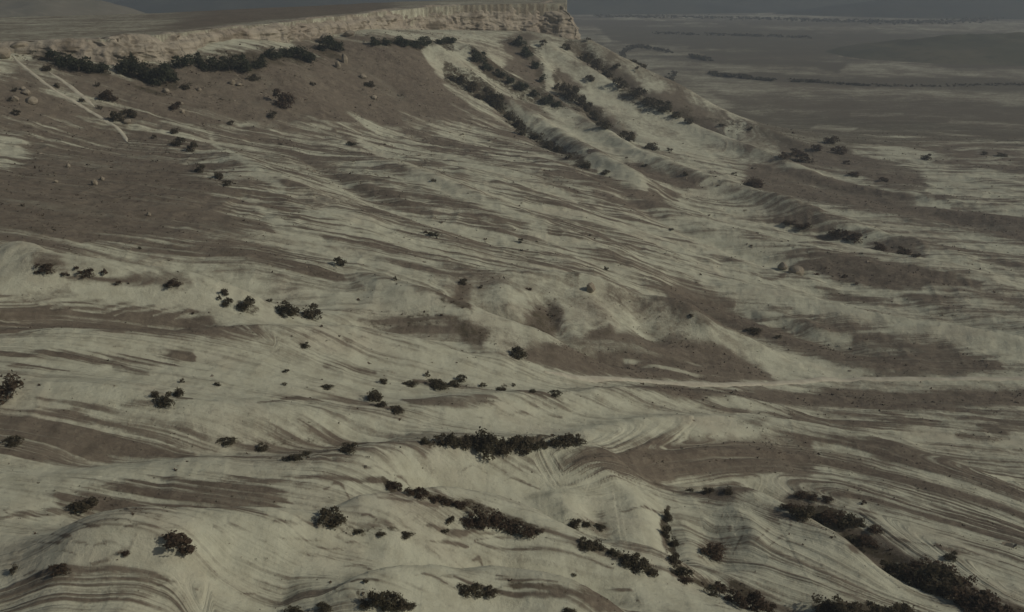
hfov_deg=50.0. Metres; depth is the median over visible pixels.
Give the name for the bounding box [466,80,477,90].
bush
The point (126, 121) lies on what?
boulder
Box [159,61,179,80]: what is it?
tree
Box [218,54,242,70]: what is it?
tree
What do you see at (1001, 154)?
shrub
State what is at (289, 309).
bush
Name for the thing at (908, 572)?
bush
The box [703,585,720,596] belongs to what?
bush
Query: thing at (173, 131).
shrub
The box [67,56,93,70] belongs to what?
tree
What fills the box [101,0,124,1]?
hill
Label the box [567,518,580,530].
bush
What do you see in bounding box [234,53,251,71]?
tree
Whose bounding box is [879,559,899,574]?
bush
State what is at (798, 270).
boulder
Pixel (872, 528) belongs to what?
bush
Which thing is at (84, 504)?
bush
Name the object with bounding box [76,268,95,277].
bush
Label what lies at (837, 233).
bush
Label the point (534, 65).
bush
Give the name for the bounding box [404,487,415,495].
bush
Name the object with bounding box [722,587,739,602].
bush
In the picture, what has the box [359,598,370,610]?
bush
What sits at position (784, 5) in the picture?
hill
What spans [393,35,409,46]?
tree
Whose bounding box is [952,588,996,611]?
bush
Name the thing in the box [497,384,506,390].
bush
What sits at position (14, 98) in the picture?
boulder
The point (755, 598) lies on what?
bush
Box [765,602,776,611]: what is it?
bush
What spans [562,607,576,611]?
bush
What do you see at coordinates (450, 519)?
shrub
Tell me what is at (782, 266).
boulder
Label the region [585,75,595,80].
shrub
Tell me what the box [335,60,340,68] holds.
boulder
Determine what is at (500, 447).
tree
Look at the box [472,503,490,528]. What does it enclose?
bush
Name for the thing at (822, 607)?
bush
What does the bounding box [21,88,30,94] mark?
boulder
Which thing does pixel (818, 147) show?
bush
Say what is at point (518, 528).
bush
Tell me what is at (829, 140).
bush
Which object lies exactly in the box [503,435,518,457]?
tree
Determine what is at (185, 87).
shrub
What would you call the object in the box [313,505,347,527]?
bush
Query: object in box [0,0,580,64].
cliff
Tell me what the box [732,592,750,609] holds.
bush
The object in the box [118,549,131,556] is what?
bush
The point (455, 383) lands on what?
bush
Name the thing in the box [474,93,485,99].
bush
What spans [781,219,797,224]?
bush
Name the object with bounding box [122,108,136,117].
shrub
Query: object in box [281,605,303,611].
bush
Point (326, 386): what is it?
shrub
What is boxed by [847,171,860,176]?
bush
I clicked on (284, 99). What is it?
shrub
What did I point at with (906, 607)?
bush
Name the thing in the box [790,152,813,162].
bush
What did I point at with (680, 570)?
bush
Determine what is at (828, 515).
bush
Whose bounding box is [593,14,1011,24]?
treeline
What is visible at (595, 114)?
bush
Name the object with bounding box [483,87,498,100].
bush
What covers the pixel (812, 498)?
bush
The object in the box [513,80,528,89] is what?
bush
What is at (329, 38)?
tree
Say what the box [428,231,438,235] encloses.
shrub
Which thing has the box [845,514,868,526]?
bush
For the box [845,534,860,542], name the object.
bush
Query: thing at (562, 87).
bush
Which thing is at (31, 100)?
boulder
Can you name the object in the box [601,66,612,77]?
bush
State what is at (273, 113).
shrub
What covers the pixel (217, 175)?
bush
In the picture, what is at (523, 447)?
bush
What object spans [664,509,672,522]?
bush
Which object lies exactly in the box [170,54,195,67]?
tree
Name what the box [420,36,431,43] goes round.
tree
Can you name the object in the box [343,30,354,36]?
boulder
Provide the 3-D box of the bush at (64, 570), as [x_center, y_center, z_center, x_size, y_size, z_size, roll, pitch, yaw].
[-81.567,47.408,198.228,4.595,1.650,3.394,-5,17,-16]
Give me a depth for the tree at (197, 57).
737.81 m
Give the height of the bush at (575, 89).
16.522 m
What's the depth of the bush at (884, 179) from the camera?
835.42 m
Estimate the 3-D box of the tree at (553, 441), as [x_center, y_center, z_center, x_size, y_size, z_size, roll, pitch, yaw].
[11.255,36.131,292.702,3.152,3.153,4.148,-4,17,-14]
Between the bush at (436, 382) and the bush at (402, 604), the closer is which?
the bush at (402, 604)
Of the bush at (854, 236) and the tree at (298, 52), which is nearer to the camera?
the bush at (854, 236)
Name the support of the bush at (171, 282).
on the ground at (626, 492)
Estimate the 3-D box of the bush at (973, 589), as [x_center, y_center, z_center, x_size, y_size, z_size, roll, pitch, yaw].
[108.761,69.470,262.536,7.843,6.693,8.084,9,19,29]
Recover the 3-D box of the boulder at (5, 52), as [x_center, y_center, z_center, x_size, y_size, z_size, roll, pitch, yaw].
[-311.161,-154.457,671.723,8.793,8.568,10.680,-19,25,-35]
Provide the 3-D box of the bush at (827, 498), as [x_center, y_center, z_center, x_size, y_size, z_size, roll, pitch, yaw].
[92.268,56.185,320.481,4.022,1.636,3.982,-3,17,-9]
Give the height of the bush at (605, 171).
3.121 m
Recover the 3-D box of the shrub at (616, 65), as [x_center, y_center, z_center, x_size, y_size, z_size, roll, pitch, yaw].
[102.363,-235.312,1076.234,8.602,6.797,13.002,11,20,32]
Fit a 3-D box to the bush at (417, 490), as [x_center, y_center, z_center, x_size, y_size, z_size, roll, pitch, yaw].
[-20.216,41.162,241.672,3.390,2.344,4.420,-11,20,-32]
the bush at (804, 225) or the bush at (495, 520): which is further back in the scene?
the bush at (804, 225)
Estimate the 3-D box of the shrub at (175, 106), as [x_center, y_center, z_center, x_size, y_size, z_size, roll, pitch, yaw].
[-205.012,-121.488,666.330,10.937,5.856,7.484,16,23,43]
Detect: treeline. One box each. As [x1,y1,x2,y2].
[584,37,713,60]
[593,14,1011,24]
[630,59,754,80]
[651,31,810,38]
[738,75,820,81]
[818,80,1023,86]
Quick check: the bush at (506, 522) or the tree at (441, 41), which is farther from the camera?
the tree at (441, 41)
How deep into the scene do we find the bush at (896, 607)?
247.41 m
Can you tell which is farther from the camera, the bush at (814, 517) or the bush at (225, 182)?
the bush at (225, 182)
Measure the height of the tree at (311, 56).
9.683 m
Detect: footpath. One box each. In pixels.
[12,56,127,141]
[48,71,95,107]
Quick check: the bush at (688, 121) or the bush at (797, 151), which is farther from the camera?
the bush at (688, 121)
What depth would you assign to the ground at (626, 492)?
415.43 m
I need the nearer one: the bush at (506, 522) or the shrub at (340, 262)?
the bush at (506, 522)
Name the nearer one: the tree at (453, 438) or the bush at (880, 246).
the tree at (453, 438)
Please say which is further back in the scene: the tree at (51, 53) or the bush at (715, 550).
the tree at (51, 53)
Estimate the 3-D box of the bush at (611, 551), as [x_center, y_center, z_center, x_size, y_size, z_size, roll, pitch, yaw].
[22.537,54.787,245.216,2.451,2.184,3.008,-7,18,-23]
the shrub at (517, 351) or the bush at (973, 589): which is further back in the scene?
the shrub at (517, 351)
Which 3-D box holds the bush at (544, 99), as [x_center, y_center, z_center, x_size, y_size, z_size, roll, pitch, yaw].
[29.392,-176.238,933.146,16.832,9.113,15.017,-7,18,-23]
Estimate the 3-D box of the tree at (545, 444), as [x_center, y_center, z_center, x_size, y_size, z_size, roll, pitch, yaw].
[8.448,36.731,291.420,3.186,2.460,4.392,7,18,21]
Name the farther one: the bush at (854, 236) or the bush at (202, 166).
the bush at (854, 236)
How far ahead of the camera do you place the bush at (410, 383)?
325.99 m
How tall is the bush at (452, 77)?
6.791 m
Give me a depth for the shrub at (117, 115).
628.13 m
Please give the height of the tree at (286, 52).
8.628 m
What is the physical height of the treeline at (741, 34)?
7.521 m
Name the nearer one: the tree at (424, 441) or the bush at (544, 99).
the tree at (424, 441)
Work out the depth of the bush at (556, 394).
341.16 m
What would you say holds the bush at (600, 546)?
on the ground at (626, 492)
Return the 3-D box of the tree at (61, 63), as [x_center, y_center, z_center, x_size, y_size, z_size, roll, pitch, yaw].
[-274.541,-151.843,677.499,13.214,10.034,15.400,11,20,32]
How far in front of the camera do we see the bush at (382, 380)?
321.97 m
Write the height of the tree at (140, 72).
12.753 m
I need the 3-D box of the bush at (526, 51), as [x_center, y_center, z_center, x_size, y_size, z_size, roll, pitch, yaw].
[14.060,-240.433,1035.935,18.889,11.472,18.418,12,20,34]
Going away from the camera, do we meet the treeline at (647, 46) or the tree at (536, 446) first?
the tree at (536, 446)
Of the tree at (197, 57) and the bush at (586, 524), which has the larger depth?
the tree at (197, 57)
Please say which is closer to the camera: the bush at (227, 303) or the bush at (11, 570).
the bush at (11, 570)
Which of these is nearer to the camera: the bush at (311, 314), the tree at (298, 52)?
the bush at (311, 314)
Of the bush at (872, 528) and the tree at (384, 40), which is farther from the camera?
the tree at (384, 40)
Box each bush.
[3,435,23,446]
[9,563,17,574]
[33,263,54,273]
[47,563,71,576]
[66,495,98,514]
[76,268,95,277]
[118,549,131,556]
[150,391,159,397]
[155,391,175,407]
[161,530,195,552]
[164,278,180,286]
[171,136,185,145]
[173,386,184,396]
[179,545,196,555]
[185,139,197,151]
[193,163,205,172]
[214,172,223,178]
[217,437,237,445]
[220,288,228,295]
[221,180,232,185]
[221,297,232,306]
[237,295,254,311]
[254,442,268,451]
[274,300,299,317]
[281,451,306,462]
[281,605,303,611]
[301,303,322,319]
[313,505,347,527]
[316,601,331,611]
[338,441,356,454]
[352,528,363,534]
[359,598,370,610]
[367,388,383,401]
[367,588,388,609]
[375,399,387,407]
[375,531,385,536]
[378,590,400,611]
[379,378,387,384]
[385,480,395,489]
[389,405,404,413]
[390,591,410,611]
[392,481,402,490]
[401,531,413,539]
[402,380,419,387]
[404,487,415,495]
[407,602,418,610]
[413,487,428,498]
[427,378,448,389]
[428,494,442,503]
[440,496,453,505]
[446,74,457,80]
[447,379,460,386]
[450,498,469,509]
[453,75,468,84]
[454,582,472,597]
[456,374,466,382]
[459,513,481,529]
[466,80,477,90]
[469,581,484,597]
[470,50,486,61]
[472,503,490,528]
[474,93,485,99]
[482,61,493,69]
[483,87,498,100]
[483,508,505,528]
[484,91,507,110]
[484,584,499,598]
[493,68,507,76]
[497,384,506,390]
[498,516,516,533]
[504,110,514,120]
[505,75,514,82]
[507,520,524,534]
[511,115,526,128]
[512,35,527,45]
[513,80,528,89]
[514,127,526,135]
[520,45,533,56]
[521,525,536,538]
[529,90,540,95]
[529,132,544,138]
[531,61,538,68]
[535,527,544,533]
[537,74,546,81]
[539,93,554,103]
[539,140,554,149]
[549,145,562,152]
[549,390,562,396]
[553,100,561,105]
[558,82,570,94]
[561,43,570,49]
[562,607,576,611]
[563,83,579,101]
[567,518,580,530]
[573,93,589,107]
[577,536,598,550]
[579,52,593,62]
[580,160,590,167]
[581,520,591,527]
[582,102,592,111]
[585,57,603,70]
[589,110,599,119]
[593,539,606,549]
[594,523,605,531]
[595,120,613,129]
[600,169,610,174]
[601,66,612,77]
[607,548,618,556]
[612,76,629,88]
[612,550,641,568]
[617,131,635,141]
[626,87,647,96]
[629,552,653,573]
[641,97,656,104]
[644,142,659,150]
[645,565,658,576]
[650,100,673,111]
[662,524,671,538]
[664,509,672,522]
[668,551,681,564]
[670,536,679,545]
[671,111,681,117]
[671,564,694,579]
[678,575,694,584]
[684,117,693,123]
[700,542,725,561]
[701,487,713,493]
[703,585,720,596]
[711,580,727,593]
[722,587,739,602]
[723,486,732,494]
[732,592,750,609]
[746,589,771,611]
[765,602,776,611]
[778,152,791,159]
[778,502,804,511]
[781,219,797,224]
[789,503,815,522]
[790,148,803,153]
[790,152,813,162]
[795,490,806,498]
[796,222,812,229]
[806,494,817,501]
[810,512,823,522]
[811,144,822,150]
[811,593,834,611]
[816,507,846,525]
[819,594,852,611]
[821,495,834,502]
[823,136,839,143]
[825,228,846,237]
[830,145,848,154]
[834,512,855,528]
[843,230,862,242]
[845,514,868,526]
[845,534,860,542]
[846,601,868,611]
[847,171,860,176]
[857,534,881,548]
[866,600,884,611]
[867,524,884,533]
[874,242,888,250]
[878,177,888,181]
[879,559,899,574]
[882,602,902,611]
[889,561,918,582]
[896,246,911,254]
[900,601,915,611]
[902,567,937,588]
[908,555,930,568]
[913,561,962,595]
[929,560,959,579]
[938,577,969,598]
[943,550,957,562]
[947,573,977,587]
[948,583,982,606]
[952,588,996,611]
[980,592,1011,611]
[1003,604,1013,611]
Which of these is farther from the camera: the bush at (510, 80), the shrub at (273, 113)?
the bush at (510, 80)
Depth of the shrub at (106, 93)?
648.63 m
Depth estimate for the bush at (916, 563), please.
284.83 m
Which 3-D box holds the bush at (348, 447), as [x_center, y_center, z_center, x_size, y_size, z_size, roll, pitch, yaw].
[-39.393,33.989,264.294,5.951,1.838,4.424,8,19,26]
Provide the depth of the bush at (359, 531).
225.89 m
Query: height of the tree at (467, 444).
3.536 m
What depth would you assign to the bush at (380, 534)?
226.41 m
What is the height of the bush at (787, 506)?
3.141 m
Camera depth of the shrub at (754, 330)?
481.18 m
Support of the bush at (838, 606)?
on the ground at (626, 492)
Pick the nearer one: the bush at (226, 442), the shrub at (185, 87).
the bush at (226, 442)
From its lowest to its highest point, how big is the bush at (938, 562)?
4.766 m
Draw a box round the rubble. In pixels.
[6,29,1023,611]
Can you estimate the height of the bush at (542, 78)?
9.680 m
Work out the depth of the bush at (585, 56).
1073.46 m
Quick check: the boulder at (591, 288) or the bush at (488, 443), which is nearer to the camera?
the bush at (488, 443)
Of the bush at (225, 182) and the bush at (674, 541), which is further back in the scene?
the bush at (225, 182)
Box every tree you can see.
[44,49,64,60]
[53,52,76,66]
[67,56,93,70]
[82,61,100,72]
[95,62,110,72]
[114,51,138,72]
[129,60,156,77]
[142,61,175,85]
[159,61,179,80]
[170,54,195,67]
[193,51,202,62]
[197,54,225,70]
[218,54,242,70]
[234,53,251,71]
[251,53,267,67]
[264,47,282,58]
[279,46,293,56]
[289,45,314,58]
[302,52,316,62]
[317,33,335,50]
[330,41,345,50]
[369,36,381,44]
[381,37,391,45]
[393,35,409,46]
[407,37,427,46]
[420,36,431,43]
[420,436,430,444]
[432,432,449,446]
[435,38,447,43]
[442,35,456,42]
[446,432,461,447]
[459,434,474,450]
[467,431,485,447]
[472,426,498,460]
[493,437,509,455]
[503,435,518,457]
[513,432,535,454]
[529,442,542,449]
[538,439,549,448]
[550,436,559,446]
[556,432,574,446]
[569,433,587,446]
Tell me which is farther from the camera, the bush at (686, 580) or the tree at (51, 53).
the tree at (51, 53)
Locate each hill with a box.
[0,0,144,16]
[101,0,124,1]
[110,0,373,12]
[357,0,780,14]
[707,0,873,11]
[773,0,1023,18]
[825,32,1023,65]
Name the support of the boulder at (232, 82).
on the ground at (626, 492)
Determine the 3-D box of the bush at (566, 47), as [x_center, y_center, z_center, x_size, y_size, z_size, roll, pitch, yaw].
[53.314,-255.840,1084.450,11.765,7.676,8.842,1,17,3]
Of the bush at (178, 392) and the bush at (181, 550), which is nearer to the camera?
the bush at (181, 550)
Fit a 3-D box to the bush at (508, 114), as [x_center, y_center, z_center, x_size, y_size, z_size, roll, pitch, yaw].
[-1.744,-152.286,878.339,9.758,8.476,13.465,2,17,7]
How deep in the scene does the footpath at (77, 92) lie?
650.75 m
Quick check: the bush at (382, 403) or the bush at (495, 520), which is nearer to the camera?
the bush at (495, 520)
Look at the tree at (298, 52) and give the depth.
801.43 m
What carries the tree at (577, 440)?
on the ground at (626, 492)
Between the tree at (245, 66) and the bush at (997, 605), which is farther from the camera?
the tree at (245, 66)
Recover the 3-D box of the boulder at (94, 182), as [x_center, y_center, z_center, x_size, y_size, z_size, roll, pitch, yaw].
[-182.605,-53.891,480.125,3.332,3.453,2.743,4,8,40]
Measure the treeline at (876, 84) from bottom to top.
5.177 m
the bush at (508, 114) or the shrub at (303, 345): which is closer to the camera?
the shrub at (303, 345)
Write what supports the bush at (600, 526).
on the ground at (626, 492)
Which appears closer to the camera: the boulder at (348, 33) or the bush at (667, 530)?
the bush at (667, 530)
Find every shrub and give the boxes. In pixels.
[0,370,24,404]
[11,108,20,114]
[42,64,54,70]
[94,89,117,100]
[107,109,124,121]
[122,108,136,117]
[169,101,180,109]
[169,128,179,133]
[179,82,191,89]
[245,74,260,80]
[267,110,276,117]
[272,88,296,108]
[300,342,309,348]
[321,384,334,389]
[333,256,347,265]
[347,141,357,145]
[363,81,374,86]
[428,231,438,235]
[446,515,454,525]
[459,278,466,284]
[510,346,527,359]
[539,39,546,45]
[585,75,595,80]
[611,62,620,68]
[742,176,766,187]
[745,327,762,333]
[920,154,931,160]
[996,152,1007,156]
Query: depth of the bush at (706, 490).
305.57 m
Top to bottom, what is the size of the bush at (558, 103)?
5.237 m
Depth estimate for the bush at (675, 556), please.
252.14 m
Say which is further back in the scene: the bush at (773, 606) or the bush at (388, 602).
the bush at (773, 606)
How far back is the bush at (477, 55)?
954.31 m
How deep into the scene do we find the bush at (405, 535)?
228.53 m
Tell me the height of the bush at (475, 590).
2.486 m
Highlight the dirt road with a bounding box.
[544,370,1023,386]
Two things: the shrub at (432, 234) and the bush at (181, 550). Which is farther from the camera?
the shrub at (432, 234)
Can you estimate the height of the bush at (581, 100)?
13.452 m
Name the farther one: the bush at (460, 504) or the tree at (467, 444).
the tree at (467, 444)
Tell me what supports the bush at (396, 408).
on the ground at (626, 492)
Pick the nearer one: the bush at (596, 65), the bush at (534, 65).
the bush at (534, 65)
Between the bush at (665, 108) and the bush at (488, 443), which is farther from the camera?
the bush at (665, 108)
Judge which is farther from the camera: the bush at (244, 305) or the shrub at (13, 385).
the bush at (244, 305)
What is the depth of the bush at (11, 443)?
249.50 m
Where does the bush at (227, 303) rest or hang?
on the ground at (626, 492)
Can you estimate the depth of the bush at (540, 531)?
243.93 m
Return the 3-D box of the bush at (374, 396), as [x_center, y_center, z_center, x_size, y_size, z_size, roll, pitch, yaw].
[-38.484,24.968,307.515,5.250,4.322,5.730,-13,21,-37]
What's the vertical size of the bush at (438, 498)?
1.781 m
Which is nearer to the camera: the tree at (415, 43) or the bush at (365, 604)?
the bush at (365, 604)
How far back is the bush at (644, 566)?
242.10 m
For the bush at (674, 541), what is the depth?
272.55 m
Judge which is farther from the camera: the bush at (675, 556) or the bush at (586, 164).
the bush at (586, 164)
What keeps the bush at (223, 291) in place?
on the ground at (626, 492)
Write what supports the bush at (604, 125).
on the ground at (626, 492)
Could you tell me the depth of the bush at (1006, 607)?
257.64 m
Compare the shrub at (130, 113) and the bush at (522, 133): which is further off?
the bush at (522, 133)
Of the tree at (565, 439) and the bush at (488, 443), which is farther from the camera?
the tree at (565, 439)
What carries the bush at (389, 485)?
on the ground at (626, 492)
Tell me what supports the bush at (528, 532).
on the ground at (626, 492)
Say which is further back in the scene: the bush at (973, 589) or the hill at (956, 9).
the hill at (956, 9)
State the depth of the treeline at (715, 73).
1736.82 m
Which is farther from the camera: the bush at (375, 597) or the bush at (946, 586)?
the bush at (946, 586)
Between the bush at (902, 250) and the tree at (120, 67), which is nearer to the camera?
the bush at (902, 250)
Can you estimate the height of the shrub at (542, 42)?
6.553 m
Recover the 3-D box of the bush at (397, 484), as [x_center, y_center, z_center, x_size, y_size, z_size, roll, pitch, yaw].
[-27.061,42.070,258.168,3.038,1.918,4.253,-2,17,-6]
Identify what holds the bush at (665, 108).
on the ground at (626, 492)
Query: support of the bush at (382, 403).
on the ground at (626, 492)
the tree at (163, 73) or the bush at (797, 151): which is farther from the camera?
the bush at (797, 151)
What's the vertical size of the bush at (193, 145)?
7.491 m
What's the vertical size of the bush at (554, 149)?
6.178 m
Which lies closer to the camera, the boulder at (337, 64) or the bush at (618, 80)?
the boulder at (337, 64)
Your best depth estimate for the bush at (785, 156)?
876.52 m
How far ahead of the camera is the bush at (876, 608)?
246.16 m
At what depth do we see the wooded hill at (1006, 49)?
2123.36 m
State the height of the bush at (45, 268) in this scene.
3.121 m
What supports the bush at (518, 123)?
on the ground at (626, 492)
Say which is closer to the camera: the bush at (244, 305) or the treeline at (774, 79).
the bush at (244, 305)
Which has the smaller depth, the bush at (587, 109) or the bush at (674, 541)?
the bush at (674, 541)
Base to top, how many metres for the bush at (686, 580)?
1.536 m
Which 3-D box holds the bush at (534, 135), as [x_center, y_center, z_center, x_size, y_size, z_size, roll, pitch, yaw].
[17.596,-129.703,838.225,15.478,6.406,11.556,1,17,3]
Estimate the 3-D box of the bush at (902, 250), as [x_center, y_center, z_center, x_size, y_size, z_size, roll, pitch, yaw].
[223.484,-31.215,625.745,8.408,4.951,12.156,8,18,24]
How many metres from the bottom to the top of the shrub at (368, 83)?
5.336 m
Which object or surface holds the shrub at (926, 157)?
on the ground at (626, 492)
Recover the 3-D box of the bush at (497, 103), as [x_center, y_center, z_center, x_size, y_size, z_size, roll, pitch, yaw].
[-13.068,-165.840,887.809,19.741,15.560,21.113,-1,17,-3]
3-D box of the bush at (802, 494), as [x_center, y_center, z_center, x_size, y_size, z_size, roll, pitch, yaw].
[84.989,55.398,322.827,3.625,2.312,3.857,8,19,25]
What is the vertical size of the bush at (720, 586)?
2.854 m
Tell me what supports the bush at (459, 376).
on the ground at (626, 492)
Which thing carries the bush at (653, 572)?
on the ground at (626, 492)
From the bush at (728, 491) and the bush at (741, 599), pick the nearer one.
the bush at (741, 599)
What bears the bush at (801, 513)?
on the ground at (626, 492)
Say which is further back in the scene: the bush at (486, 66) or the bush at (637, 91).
the bush at (637, 91)
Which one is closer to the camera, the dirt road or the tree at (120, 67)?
the dirt road
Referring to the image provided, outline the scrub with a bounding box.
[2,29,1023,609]
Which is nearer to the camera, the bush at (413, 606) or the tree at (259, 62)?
the bush at (413, 606)
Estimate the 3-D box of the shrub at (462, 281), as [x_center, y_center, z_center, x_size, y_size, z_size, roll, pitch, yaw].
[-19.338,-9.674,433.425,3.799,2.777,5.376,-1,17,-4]
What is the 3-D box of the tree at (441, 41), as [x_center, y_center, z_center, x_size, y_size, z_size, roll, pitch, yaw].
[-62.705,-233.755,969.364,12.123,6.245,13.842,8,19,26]
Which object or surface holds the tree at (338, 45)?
on the ground at (626, 492)
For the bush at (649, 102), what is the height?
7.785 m
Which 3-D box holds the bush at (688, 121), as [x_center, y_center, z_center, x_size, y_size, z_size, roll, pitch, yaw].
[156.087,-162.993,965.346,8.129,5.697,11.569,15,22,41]
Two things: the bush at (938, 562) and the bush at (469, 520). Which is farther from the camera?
the bush at (938, 562)
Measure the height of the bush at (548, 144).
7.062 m
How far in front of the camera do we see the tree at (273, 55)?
777.66 m
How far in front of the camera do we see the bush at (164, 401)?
271.87 m
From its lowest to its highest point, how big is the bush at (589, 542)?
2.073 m
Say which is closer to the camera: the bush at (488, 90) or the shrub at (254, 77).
the shrub at (254, 77)
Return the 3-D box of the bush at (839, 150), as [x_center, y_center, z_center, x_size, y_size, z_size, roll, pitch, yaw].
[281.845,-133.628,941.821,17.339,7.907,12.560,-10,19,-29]
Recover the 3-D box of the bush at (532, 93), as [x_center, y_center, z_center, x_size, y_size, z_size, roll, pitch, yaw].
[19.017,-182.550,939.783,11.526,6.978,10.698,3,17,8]
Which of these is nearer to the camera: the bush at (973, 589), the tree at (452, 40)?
the bush at (973, 589)
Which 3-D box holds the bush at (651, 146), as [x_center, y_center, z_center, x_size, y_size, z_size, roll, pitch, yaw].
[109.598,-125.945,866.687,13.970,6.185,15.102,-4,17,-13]
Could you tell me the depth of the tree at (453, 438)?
279.36 m
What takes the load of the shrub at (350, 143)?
on the ground at (626, 492)
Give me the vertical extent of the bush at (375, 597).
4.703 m
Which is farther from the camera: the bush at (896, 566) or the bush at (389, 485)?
the bush at (896, 566)
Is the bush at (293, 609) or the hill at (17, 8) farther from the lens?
the hill at (17, 8)
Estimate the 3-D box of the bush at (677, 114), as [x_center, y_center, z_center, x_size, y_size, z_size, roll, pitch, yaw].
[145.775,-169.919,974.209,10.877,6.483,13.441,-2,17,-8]
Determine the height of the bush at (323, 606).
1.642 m
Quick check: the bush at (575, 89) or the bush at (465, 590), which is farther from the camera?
the bush at (575, 89)
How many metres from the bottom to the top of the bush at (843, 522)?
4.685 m
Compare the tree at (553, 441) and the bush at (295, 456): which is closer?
the bush at (295, 456)
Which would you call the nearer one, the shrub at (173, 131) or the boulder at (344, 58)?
the shrub at (173, 131)
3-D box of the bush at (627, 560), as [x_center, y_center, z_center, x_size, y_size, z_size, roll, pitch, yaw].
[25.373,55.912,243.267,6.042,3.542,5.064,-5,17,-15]
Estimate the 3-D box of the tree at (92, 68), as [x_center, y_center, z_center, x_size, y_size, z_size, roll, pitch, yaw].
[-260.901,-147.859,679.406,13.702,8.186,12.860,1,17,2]
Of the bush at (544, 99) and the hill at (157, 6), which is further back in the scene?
the hill at (157, 6)
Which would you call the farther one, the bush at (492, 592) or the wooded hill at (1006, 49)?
the wooded hill at (1006, 49)
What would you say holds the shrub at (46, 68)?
on the ground at (626, 492)
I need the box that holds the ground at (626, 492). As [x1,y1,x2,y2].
[0,0,1023,611]
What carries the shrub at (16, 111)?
on the ground at (626, 492)
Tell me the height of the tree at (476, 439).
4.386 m
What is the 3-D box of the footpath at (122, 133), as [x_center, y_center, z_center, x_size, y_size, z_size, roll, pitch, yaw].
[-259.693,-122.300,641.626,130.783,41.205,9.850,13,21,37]
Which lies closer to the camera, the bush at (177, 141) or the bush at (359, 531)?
the bush at (359, 531)
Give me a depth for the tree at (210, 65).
731.33 m
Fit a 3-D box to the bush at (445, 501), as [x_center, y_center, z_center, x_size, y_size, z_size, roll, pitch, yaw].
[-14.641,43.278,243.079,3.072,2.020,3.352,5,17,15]
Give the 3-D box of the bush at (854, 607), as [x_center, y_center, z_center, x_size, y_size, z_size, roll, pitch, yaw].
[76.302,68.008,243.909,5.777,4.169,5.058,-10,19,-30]
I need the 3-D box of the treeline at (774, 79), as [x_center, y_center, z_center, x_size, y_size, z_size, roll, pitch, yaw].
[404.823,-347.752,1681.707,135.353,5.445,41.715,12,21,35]
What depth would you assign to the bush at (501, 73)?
949.66 m
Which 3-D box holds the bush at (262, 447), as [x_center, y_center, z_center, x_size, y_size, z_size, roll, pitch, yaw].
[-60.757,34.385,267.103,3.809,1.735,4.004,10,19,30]
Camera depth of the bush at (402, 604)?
204.68 m
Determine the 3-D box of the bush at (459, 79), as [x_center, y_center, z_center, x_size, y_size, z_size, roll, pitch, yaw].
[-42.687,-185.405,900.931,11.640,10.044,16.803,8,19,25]
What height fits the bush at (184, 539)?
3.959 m
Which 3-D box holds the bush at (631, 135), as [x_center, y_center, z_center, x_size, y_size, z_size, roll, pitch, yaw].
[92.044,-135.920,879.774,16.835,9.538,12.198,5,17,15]
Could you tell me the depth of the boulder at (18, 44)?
685.60 m
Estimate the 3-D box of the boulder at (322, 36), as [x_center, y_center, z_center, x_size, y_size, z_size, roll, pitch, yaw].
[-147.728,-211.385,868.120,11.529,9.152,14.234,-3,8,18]
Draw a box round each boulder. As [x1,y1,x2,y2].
[0,47,10,58]
[10,42,27,47]
[10,95,18,101]
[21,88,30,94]
[25,96,37,103]
[91,179,97,184]
[123,119,130,123]
[228,79,235,84]
[318,33,331,41]
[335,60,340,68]
[341,53,347,63]
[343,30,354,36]
[587,282,595,292]
[777,262,787,269]
[788,266,803,274]
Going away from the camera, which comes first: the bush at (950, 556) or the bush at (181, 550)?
the bush at (181, 550)
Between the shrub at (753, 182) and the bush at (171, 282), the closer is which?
the bush at (171, 282)
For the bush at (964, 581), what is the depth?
272.83 m
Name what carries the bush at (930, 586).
on the ground at (626, 492)
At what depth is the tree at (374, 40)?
882.80 m
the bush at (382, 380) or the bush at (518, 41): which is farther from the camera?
the bush at (518, 41)
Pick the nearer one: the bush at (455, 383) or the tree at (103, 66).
the bush at (455, 383)
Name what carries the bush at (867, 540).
on the ground at (626, 492)
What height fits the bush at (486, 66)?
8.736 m
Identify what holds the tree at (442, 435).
on the ground at (626, 492)
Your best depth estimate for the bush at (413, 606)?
206.02 m

